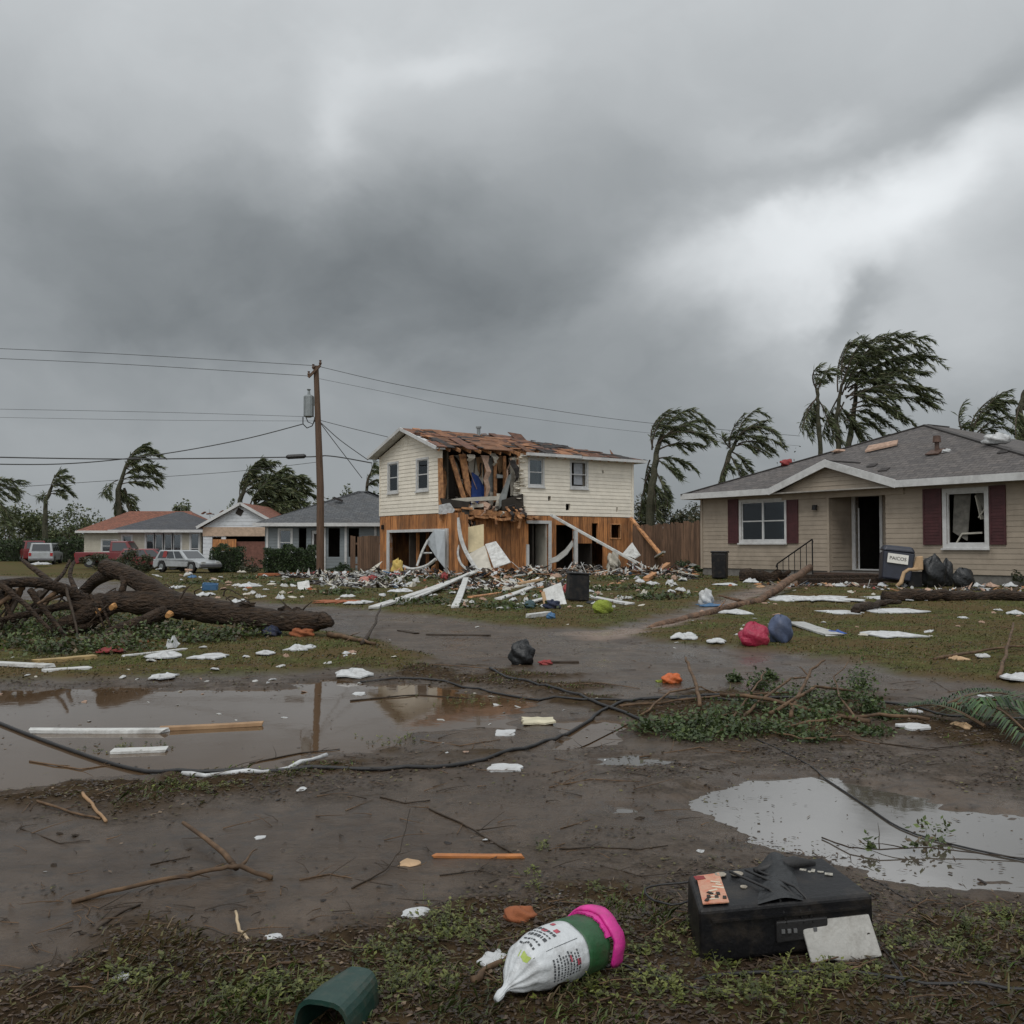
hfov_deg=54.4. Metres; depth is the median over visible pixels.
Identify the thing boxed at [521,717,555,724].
foam scrap
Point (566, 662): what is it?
strip
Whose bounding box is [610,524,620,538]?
window frame
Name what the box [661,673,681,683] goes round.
orange bottle
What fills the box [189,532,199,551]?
window
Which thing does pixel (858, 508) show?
door
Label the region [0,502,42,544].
background tree
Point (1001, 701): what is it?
palm frond
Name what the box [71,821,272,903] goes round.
forked stick
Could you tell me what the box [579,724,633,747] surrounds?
puddle
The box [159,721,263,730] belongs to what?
lath
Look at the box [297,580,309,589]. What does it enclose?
white block
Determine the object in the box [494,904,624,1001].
printed sack
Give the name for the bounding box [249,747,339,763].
twig
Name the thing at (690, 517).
background tree
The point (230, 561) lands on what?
hedge
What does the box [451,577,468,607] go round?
board
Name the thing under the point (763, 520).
window
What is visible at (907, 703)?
black cable
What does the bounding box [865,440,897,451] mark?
splintered plank
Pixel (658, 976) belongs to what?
loose cord
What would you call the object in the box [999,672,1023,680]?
foam scrap
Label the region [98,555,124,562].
shrub
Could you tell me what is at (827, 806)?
puddle
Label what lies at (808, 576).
timber
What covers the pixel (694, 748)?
twig
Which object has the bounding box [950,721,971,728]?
foam scrap
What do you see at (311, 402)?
utility pole
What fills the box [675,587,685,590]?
foam scrap
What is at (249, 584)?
plastic sheet
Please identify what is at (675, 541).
wooden fence
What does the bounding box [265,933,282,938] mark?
foam scrap
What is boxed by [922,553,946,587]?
refuse bag
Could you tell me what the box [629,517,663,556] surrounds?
beam
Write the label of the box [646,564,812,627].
log
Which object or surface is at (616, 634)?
path
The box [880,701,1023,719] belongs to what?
black cable
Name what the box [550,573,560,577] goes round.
foam scrap
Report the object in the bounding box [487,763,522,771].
foam scrap
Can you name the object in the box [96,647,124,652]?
packet
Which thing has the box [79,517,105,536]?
background tree
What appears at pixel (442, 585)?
strip
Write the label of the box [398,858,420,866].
chip
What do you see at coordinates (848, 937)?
plastic plate
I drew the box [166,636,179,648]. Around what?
rag
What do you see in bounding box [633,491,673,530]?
background tree
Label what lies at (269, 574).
board
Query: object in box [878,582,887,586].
foam scrap
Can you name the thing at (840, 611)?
plastic sheet
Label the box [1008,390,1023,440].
windblown palm
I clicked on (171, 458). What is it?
power line
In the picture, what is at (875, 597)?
plastic sheet
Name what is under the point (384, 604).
gutter
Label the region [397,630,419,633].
plank
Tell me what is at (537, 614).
tube
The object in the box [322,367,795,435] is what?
power line
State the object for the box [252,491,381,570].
grey bungalow
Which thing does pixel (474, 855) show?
lath
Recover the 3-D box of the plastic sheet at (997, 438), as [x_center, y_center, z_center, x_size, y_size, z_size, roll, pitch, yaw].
[14.327,-2.175,29.390,0.910,0.343,0.552,0,-2,0]
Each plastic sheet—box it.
[31,561,49,564]
[238,582,261,586]
[670,632,697,639]
[743,578,758,582]
[770,595,865,601]
[814,610,863,613]
[859,631,929,637]
[867,596,927,600]
[867,608,930,612]
[980,432,1011,444]
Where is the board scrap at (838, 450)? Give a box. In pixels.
[831,449,844,452]
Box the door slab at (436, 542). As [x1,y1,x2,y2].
[428,530,444,567]
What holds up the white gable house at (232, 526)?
on the lawn at (22, 569)
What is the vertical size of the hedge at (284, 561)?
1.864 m
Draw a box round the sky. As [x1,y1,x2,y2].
[0,0,1023,542]
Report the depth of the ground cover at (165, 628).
13.49 m
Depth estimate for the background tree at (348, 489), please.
90.10 m
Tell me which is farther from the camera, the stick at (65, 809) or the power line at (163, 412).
the power line at (163, 412)
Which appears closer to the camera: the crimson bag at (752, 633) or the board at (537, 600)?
the crimson bag at (752, 633)
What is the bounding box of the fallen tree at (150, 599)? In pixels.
[0,559,334,638]
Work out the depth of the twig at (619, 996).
2.88 m
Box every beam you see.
[549,514,645,566]
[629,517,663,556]
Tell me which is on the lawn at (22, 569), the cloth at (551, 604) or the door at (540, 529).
the cloth at (551, 604)
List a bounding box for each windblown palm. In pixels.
[0,476,31,541]
[36,467,78,539]
[98,442,167,515]
[638,407,721,525]
[717,407,788,482]
[798,362,842,454]
[821,330,950,448]
[951,389,1017,437]
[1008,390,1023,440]
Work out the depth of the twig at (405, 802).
5.21 m
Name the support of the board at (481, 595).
on the lawn at (22, 569)
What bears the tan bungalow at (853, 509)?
on the lawn at (22, 569)
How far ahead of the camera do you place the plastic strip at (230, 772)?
5.79 m
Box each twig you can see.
[20,828,89,845]
[29,760,119,769]
[96,904,140,929]
[150,852,189,864]
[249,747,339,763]
[252,960,300,977]
[299,864,354,879]
[350,694,469,700]
[351,809,414,888]
[380,796,429,803]
[420,739,499,745]
[429,808,515,853]
[439,869,499,875]
[549,771,639,787]
[559,841,667,850]
[560,682,639,688]
[560,818,588,828]
[585,995,641,1005]
[600,865,689,879]
[639,739,749,757]
[641,917,685,937]
[700,766,741,774]
[791,948,897,969]
[821,815,1023,858]
[879,742,969,751]
[904,896,938,913]
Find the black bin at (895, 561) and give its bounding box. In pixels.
[878,545,914,582]
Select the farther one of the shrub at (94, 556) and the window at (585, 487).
the shrub at (94, 556)
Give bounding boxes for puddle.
[0,680,627,790]
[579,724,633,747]
[592,754,1023,891]
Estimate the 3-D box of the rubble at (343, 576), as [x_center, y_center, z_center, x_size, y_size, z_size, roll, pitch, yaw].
[-6.247,2.348,36.766,3.958,1.108,13.301,1,-2,-20]
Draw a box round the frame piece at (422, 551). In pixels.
[416,539,428,565]
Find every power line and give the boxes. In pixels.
[0,348,316,365]
[0,358,304,375]
[0,417,219,420]
[0,424,302,464]
[0,455,371,462]
[4,462,315,487]
[12,409,303,416]
[321,420,386,436]
[321,423,367,459]
[321,424,361,477]
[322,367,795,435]
[323,379,795,445]
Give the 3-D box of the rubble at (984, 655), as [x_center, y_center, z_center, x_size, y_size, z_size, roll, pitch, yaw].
[5.561,1.689,11.762,0.171,0.039,0.269,0,-2,10]
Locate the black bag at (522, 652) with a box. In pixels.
[508,638,534,664]
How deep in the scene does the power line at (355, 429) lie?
43.77 m
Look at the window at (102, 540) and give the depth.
77.96 m
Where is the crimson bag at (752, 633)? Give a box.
[738,621,769,646]
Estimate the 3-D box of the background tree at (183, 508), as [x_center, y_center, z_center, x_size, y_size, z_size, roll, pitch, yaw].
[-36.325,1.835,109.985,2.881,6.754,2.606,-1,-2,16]
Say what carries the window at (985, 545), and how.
in the tan bungalow at (853, 509)
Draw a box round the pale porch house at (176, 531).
[108,512,205,567]
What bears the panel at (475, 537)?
attached to the wrecked house at (512, 492)
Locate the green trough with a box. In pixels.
[294,966,378,1023]
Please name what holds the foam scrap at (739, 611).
on the lawn at (22, 569)
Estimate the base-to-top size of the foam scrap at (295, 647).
0.082 m
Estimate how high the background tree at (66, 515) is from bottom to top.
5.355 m
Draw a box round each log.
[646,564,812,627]
[739,568,790,581]
[880,588,1023,600]
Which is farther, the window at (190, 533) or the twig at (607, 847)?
the window at (190, 533)
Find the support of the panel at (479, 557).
on the lawn at (22, 569)
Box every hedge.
[0,538,57,560]
[46,536,83,561]
[208,543,246,572]
[262,543,315,572]
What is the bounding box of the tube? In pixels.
[526,611,550,617]
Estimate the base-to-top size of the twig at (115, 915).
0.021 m
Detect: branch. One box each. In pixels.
[326,631,375,644]
[851,598,901,612]
[933,645,1023,659]
[996,622,1023,679]
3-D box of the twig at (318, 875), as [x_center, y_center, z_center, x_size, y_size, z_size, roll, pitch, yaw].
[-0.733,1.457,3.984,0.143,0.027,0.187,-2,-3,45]
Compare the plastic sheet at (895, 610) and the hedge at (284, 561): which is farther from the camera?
the hedge at (284, 561)
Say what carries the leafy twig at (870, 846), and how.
on the puddle at (827, 806)
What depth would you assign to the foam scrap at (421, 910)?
3.58 m
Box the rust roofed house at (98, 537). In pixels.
[75,511,207,551]
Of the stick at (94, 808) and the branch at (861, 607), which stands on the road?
the stick at (94, 808)
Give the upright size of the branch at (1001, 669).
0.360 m
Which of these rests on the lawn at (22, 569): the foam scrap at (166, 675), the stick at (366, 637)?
the stick at (366, 637)
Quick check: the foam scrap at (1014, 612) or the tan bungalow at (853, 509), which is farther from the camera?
the tan bungalow at (853, 509)
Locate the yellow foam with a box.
[390,558,402,571]
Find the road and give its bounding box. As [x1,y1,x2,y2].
[0,575,1023,972]
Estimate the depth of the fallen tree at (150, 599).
14.68 m
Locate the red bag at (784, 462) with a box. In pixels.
[779,459,791,465]
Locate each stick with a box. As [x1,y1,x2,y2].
[14,793,100,819]
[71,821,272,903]
[81,791,107,822]
[234,910,248,940]
[360,604,381,644]
[470,955,506,982]
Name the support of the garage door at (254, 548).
in the white gable house at (232, 526)
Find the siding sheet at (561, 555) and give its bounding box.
[549,541,572,563]
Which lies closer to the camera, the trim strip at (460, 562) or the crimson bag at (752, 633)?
the crimson bag at (752, 633)
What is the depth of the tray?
21.26 m
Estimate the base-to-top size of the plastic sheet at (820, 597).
0.087 m
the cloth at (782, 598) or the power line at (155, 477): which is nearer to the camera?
the cloth at (782, 598)
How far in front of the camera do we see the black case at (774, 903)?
3.22 m
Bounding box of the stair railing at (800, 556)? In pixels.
[776,539,812,573]
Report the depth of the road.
5.06 m
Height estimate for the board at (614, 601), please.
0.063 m
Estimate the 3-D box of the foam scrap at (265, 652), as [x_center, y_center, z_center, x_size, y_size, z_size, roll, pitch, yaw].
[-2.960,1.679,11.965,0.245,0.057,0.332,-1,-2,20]
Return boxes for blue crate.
[202,582,218,590]
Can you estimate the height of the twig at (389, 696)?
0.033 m
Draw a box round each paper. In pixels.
[358,576,369,581]
[476,949,506,969]
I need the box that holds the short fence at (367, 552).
[350,536,379,571]
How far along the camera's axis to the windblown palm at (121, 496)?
84.11 m
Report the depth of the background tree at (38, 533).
123.03 m
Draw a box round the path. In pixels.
[561,580,810,639]
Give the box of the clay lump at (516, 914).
[503,906,537,922]
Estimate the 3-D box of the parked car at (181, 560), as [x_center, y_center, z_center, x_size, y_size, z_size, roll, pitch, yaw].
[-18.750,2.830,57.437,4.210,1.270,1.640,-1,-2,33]
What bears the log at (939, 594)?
on the lawn at (22, 569)
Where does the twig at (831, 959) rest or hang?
on the lawn at (22, 569)
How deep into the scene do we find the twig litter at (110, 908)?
3.48 m
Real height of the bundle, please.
0.393 m
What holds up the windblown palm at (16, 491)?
on the lawn at (22, 569)
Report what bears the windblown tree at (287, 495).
on the lawn at (22, 569)
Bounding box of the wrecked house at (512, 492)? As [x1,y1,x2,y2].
[367,426,647,572]
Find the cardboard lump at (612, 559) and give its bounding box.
[606,552,620,569]
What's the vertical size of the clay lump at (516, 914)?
0.057 m
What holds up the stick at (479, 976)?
on the lawn at (22, 569)
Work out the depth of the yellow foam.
39.27 m
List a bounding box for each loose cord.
[610,956,750,993]
[644,881,687,905]
[694,969,1023,990]
[867,878,921,907]
[875,934,905,986]
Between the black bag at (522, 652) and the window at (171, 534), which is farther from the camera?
the window at (171, 534)
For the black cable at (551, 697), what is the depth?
8.81 m
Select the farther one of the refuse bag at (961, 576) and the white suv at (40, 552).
the white suv at (40, 552)
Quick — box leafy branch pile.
[605,652,929,744]
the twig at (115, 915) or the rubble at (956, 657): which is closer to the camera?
the twig at (115, 915)
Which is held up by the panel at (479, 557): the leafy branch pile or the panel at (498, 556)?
the panel at (498, 556)
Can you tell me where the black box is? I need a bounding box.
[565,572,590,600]
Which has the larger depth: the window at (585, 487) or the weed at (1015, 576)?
the window at (585, 487)
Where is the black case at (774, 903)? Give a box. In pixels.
[688,852,872,960]
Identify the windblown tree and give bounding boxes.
[237,455,281,502]
[250,465,316,513]
[365,460,378,493]
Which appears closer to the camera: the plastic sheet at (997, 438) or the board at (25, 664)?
the board at (25, 664)
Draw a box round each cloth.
[144,651,181,658]
[524,600,535,607]
[542,599,560,608]
[769,596,793,601]
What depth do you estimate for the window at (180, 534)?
67.98 m
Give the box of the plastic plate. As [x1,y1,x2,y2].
[803,914,881,962]
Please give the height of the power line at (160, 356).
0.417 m
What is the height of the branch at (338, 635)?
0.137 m
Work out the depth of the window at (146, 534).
67.96 m
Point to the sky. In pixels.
(631, 210)
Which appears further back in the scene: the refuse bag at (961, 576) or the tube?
the refuse bag at (961, 576)
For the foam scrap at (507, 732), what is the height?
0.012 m
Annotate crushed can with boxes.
[538,660,552,664]
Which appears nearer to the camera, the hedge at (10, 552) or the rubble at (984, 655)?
the rubble at (984, 655)
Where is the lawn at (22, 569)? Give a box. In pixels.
[0,561,1023,1023]
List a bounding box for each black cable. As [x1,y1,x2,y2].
[0,693,793,773]
[360,677,755,701]
[489,667,668,722]
[862,700,942,704]
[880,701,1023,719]
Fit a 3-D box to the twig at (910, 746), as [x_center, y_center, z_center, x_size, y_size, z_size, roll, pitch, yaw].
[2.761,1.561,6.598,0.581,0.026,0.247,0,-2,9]
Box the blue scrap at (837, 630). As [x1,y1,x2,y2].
[828,629,846,633]
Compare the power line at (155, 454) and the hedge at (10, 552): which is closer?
the power line at (155, 454)
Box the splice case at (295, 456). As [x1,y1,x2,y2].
[286,454,305,458]
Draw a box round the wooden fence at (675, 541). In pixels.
[632,520,700,569]
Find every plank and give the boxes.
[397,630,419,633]
[426,633,490,635]
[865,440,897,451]
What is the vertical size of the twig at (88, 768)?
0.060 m
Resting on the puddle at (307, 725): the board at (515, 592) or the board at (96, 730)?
the board at (96, 730)
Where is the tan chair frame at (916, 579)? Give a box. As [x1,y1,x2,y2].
[895,556,922,586]
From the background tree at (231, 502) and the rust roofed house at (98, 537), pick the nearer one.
the rust roofed house at (98, 537)
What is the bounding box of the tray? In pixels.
[695,603,720,606]
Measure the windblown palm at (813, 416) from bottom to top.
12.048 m
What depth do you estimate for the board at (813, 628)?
15.25 m
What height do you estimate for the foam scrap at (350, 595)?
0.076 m
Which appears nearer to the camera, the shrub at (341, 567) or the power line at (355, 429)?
the power line at (355, 429)
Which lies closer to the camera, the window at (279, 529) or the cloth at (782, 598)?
the cloth at (782, 598)
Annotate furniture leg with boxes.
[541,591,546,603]
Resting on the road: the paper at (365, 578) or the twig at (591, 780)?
the twig at (591, 780)
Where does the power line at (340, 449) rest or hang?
attached to the utility pole
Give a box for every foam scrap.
[112,971,129,980]
[148,672,179,679]
[186,653,228,658]
[196,592,215,595]
[232,598,245,602]
[254,835,265,839]
[256,650,275,654]
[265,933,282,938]
[275,594,284,598]
[282,644,315,650]
[335,668,373,678]
[340,594,354,596]
[343,600,373,603]
[352,692,365,695]
[387,588,412,591]
[401,907,429,918]
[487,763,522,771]
[495,729,514,735]
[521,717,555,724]
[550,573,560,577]
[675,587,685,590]
[706,638,725,642]
[712,583,736,585]
[718,609,753,614]
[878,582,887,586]
[895,723,930,730]
[904,708,922,712]
[941,449,950,452]
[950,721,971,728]
[982,582,998,586]
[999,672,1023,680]
[1002,582,1017,586]
[1006,610,1023,614]
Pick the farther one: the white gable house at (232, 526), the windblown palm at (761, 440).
the white gable house at (232, 526)
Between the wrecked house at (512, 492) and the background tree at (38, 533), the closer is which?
the wrecked house at (512, 492)
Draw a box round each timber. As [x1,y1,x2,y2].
[797,577,883,583]
[802,574,878,578]
[859,583,877,585]
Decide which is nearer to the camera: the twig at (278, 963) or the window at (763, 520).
the twig at (278, 963)
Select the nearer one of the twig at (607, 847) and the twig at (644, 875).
the twig at (644, 875)
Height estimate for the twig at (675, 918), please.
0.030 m
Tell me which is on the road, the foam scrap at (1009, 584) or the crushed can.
the crushed can
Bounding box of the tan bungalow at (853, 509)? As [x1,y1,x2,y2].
[680,424,1023,585]
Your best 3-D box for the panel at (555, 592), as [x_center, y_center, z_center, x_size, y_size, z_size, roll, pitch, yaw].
[0.958,1.901,22.642,0.454,0.575,0.528,0,-2,-12]
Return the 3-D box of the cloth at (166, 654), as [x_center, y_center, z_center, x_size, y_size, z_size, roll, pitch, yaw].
[-4.041,1.649,11.568,0.400,0.081,0.499,0,-2,3]
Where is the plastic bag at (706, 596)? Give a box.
[698,588,713,604]
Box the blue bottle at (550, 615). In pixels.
[546,612,555,618]
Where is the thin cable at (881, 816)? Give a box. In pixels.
[755,738,1023,860]
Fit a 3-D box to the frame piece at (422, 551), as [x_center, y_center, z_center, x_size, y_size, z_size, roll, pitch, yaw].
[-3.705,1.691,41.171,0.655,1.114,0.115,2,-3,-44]
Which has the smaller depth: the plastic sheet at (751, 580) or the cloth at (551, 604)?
the cloth at (551, 604)
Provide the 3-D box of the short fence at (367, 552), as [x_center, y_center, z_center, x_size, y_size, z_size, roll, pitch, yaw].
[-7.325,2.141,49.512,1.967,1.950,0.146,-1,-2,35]
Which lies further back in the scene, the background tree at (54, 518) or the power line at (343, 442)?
the background tree at (54, 518)
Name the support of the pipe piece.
attached to the wrecked house at (512, 492)
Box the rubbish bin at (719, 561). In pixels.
[710,551,728,578]
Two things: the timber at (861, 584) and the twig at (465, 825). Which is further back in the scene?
the timber at (861, 584)
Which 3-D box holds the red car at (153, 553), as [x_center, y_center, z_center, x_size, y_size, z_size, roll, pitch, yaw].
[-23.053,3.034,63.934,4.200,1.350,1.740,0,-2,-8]
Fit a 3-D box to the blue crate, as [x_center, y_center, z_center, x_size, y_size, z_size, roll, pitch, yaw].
[-8.860,2.199,29.231,0.438,0.204,0.312,4,3,-11]
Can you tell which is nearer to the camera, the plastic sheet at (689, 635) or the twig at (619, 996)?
the twig at (619, 996)
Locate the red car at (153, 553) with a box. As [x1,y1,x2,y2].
[116,549,177,569]
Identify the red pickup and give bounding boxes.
[74,541,150,567]
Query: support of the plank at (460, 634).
on the road
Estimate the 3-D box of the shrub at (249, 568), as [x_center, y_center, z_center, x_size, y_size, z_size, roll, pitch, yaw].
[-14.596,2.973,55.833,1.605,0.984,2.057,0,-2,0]
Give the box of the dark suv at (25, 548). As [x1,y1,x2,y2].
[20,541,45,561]
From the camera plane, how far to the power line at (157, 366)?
42.58 m
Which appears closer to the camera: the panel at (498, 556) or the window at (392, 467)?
the panel at (498, 556)
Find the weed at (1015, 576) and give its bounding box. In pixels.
[1011,569,1023,585]
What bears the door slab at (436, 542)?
attached to the wrecked house at (512, 492)
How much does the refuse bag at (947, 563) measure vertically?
0.786 m
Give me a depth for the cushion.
19.20 m
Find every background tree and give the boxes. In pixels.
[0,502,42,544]
[0,507,60,543]
[0,511,60,540]
[17,526,78,543]
[38,521,87,543]
[55,501,101,543]
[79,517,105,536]
[172,498,191,511]
[209,498,234,512]
[340,483,352,495]
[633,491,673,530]
[655,501,699,524]
[680,502,699,522]
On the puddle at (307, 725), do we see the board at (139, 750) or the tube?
the board at (139, 750)
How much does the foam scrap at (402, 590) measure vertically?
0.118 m
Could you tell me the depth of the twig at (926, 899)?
3.68 m
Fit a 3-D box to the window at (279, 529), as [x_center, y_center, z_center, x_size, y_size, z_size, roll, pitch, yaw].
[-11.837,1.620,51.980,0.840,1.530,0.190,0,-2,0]
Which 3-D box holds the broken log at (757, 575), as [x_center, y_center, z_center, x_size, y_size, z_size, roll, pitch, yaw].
[7.906,2.042,30.896,1.756,0.602,0.741,0,-2,-9]
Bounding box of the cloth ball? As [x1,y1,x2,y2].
[262,625,281,636]
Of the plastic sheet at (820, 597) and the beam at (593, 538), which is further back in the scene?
the beam at (593, 538)
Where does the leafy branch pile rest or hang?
on the road
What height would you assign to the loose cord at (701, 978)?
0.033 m
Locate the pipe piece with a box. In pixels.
[403,558,436,569]
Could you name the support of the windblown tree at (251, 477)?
on the lawn at (22, 569)
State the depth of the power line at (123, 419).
41.94 m
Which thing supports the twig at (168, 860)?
on the road
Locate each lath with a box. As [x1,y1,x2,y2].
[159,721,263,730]
[432,853,524,858]
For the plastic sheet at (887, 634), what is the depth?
14.29 m
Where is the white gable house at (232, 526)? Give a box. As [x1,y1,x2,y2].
[196,502,281,568]
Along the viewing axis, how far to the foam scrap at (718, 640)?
13.34 m
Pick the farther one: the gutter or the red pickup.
the red pickup
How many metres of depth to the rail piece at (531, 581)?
28.84 m
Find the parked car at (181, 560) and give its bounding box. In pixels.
[153,550,221,572]
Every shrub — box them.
[79,553,106,569]
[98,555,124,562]
[117,548,148,572]
[126,554,153,573]
[235,556,264,572]
[326,562,360,571]
[674,559,702,571]
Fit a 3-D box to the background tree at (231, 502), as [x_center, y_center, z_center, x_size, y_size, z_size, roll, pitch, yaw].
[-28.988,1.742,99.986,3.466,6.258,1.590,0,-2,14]
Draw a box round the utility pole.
[302,360,323,571]
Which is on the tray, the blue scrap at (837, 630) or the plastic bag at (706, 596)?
the plastic bag at (706, 596)
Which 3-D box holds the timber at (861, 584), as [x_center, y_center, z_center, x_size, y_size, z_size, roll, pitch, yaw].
[9.261,2.090,27.905,0.261,0.279,2.538,1,-2,-24]
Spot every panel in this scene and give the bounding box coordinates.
[468,524,483,552]
[469,545,490,567]
[485,541,510,568]
[543,582,566,603]
[623,543,639,558]
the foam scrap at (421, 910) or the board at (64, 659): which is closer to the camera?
the foam scrap at (421, 910)
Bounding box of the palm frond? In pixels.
[895,687,1023,747]
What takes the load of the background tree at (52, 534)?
on the lawn at (22, 569)
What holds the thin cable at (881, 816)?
on the road
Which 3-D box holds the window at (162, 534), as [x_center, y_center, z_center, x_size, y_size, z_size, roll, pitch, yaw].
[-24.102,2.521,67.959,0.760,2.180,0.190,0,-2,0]
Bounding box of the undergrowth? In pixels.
[163,572,711,610]
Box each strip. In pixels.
[122,648,187,656]
[181,753,327,777]
[397,573,469,603]
[457,517,481,573]
[457,545,471,570]
[551,660,578,663]
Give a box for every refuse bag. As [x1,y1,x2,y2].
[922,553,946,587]
[943,558,952,586]
[952,567,974,588]
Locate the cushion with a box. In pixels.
[592,599,613,613]
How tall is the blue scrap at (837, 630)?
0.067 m
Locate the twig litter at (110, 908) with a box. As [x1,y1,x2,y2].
[0,636,1023,1019]
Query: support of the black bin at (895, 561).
on the lawn at (22, 569)
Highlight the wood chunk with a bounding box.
[289,628,314,636]
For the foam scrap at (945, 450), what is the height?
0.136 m
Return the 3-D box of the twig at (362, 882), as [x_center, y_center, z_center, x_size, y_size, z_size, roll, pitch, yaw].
[-0.489,1.445,4.315,0.143,0.080,0.901,0,-2,9]
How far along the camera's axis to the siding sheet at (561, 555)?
43.88 m
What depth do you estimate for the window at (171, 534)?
67.98 m
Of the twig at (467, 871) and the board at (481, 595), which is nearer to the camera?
the twig at (467, 871)
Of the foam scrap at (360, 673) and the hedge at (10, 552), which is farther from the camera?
the hedge at (10, 552)
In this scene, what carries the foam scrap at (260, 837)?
on the road
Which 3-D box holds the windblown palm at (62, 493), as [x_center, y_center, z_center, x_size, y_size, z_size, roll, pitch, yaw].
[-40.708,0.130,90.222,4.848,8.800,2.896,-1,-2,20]
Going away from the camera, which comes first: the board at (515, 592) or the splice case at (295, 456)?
the board at (515, 592)
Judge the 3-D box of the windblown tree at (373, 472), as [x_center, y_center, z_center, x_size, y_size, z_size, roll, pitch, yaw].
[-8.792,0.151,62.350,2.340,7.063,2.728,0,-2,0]
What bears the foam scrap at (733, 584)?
on the lawn at (22, 569)
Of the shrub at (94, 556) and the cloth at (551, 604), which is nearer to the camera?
the cloth at (551, 604)
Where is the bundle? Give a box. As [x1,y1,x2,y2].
[768,614,792,642]
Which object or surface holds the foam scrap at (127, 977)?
on the lawn at (22, 569)
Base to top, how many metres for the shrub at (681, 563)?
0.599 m
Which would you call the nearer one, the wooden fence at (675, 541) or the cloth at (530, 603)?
the cloth at (530, 603)
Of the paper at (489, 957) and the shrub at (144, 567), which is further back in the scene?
the shrub at (144, 567)
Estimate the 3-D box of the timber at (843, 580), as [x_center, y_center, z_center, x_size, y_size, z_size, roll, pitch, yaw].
[9.319,1.982,28.388,0.312,0.308,2.786,1,-2,-34]
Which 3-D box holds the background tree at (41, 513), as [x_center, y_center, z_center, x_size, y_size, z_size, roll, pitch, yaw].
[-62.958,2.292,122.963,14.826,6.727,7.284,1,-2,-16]
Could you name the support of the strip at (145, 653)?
on the lawn at (22, 569)
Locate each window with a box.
[101,539,117,551]
[121,534,132,540]
[145,533,154,548]
[155,533,163,549]
[164,533,172,549]
[173,533,181,549]
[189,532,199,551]
[278,528,292,551]
[386,461,398,494]
[414,457,428,492]
[528,457,545,488]
[570,459,589,489]
[737,498,786,544]
[941,487,989,549]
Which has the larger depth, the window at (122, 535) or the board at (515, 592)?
the window at (122, 535)
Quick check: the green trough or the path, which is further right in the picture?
the path
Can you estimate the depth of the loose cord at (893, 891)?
3.85 m
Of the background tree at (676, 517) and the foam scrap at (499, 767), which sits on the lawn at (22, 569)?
the background tree at (676, 517)
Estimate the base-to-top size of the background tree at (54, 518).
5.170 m
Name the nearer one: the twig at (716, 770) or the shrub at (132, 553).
the twig at (716, 770)
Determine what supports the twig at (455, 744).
on the road
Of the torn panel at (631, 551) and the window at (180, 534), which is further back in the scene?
the window at (180, 534)
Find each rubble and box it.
[275,562,410,587]
[389,560,701,589]
[743,578,1023,590]
[945,655,970,659]
[975,653,990,657]
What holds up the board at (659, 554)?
on the lawn at (22, 569)
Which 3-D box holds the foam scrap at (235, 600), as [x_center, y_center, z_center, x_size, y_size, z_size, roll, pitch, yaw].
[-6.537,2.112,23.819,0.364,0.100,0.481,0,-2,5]
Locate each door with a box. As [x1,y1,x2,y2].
[236,541,264,567]
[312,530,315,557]
[535,524,546,569]
[858,508,859,568]
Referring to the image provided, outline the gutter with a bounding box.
[368,568,481,608]
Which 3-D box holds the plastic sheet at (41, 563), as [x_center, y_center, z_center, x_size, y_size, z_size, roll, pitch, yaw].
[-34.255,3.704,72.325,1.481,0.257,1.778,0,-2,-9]
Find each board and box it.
[0,661,55,667]
[29,728,169,733]
[32,654,97,662]
[42,666,91,671]
[110,746,168,754]
[258,571,348,575]
[313,599,359,603]
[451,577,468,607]
[467,592,501,597]
[495,586,534,599]
[496,597,542,609]
[589,595,634,604]
[643,562,669,580]
[654,551,665,557]
[766,576,787,582]
[792,622,843,635]
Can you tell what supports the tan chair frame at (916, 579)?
on the lawn at (22, 569)
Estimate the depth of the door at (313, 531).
52.03 m
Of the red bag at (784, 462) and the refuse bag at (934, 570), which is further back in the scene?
the red bag at (784, 462)
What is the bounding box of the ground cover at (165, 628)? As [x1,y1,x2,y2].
[0,602,282,655]
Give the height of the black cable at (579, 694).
0.064 m
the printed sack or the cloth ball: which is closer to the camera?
the printed sack
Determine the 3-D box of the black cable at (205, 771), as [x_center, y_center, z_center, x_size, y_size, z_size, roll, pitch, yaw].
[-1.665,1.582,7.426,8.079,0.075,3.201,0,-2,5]
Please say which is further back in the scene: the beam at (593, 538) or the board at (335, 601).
the beam at (593, 538)
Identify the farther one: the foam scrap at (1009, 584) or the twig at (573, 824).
the foam scrap at (1009, 584)
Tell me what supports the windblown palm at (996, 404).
on the lawn at (22, 569)
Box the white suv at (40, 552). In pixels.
[28,543,62,563]
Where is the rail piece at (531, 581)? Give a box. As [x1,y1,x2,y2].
[517,578,542,583]

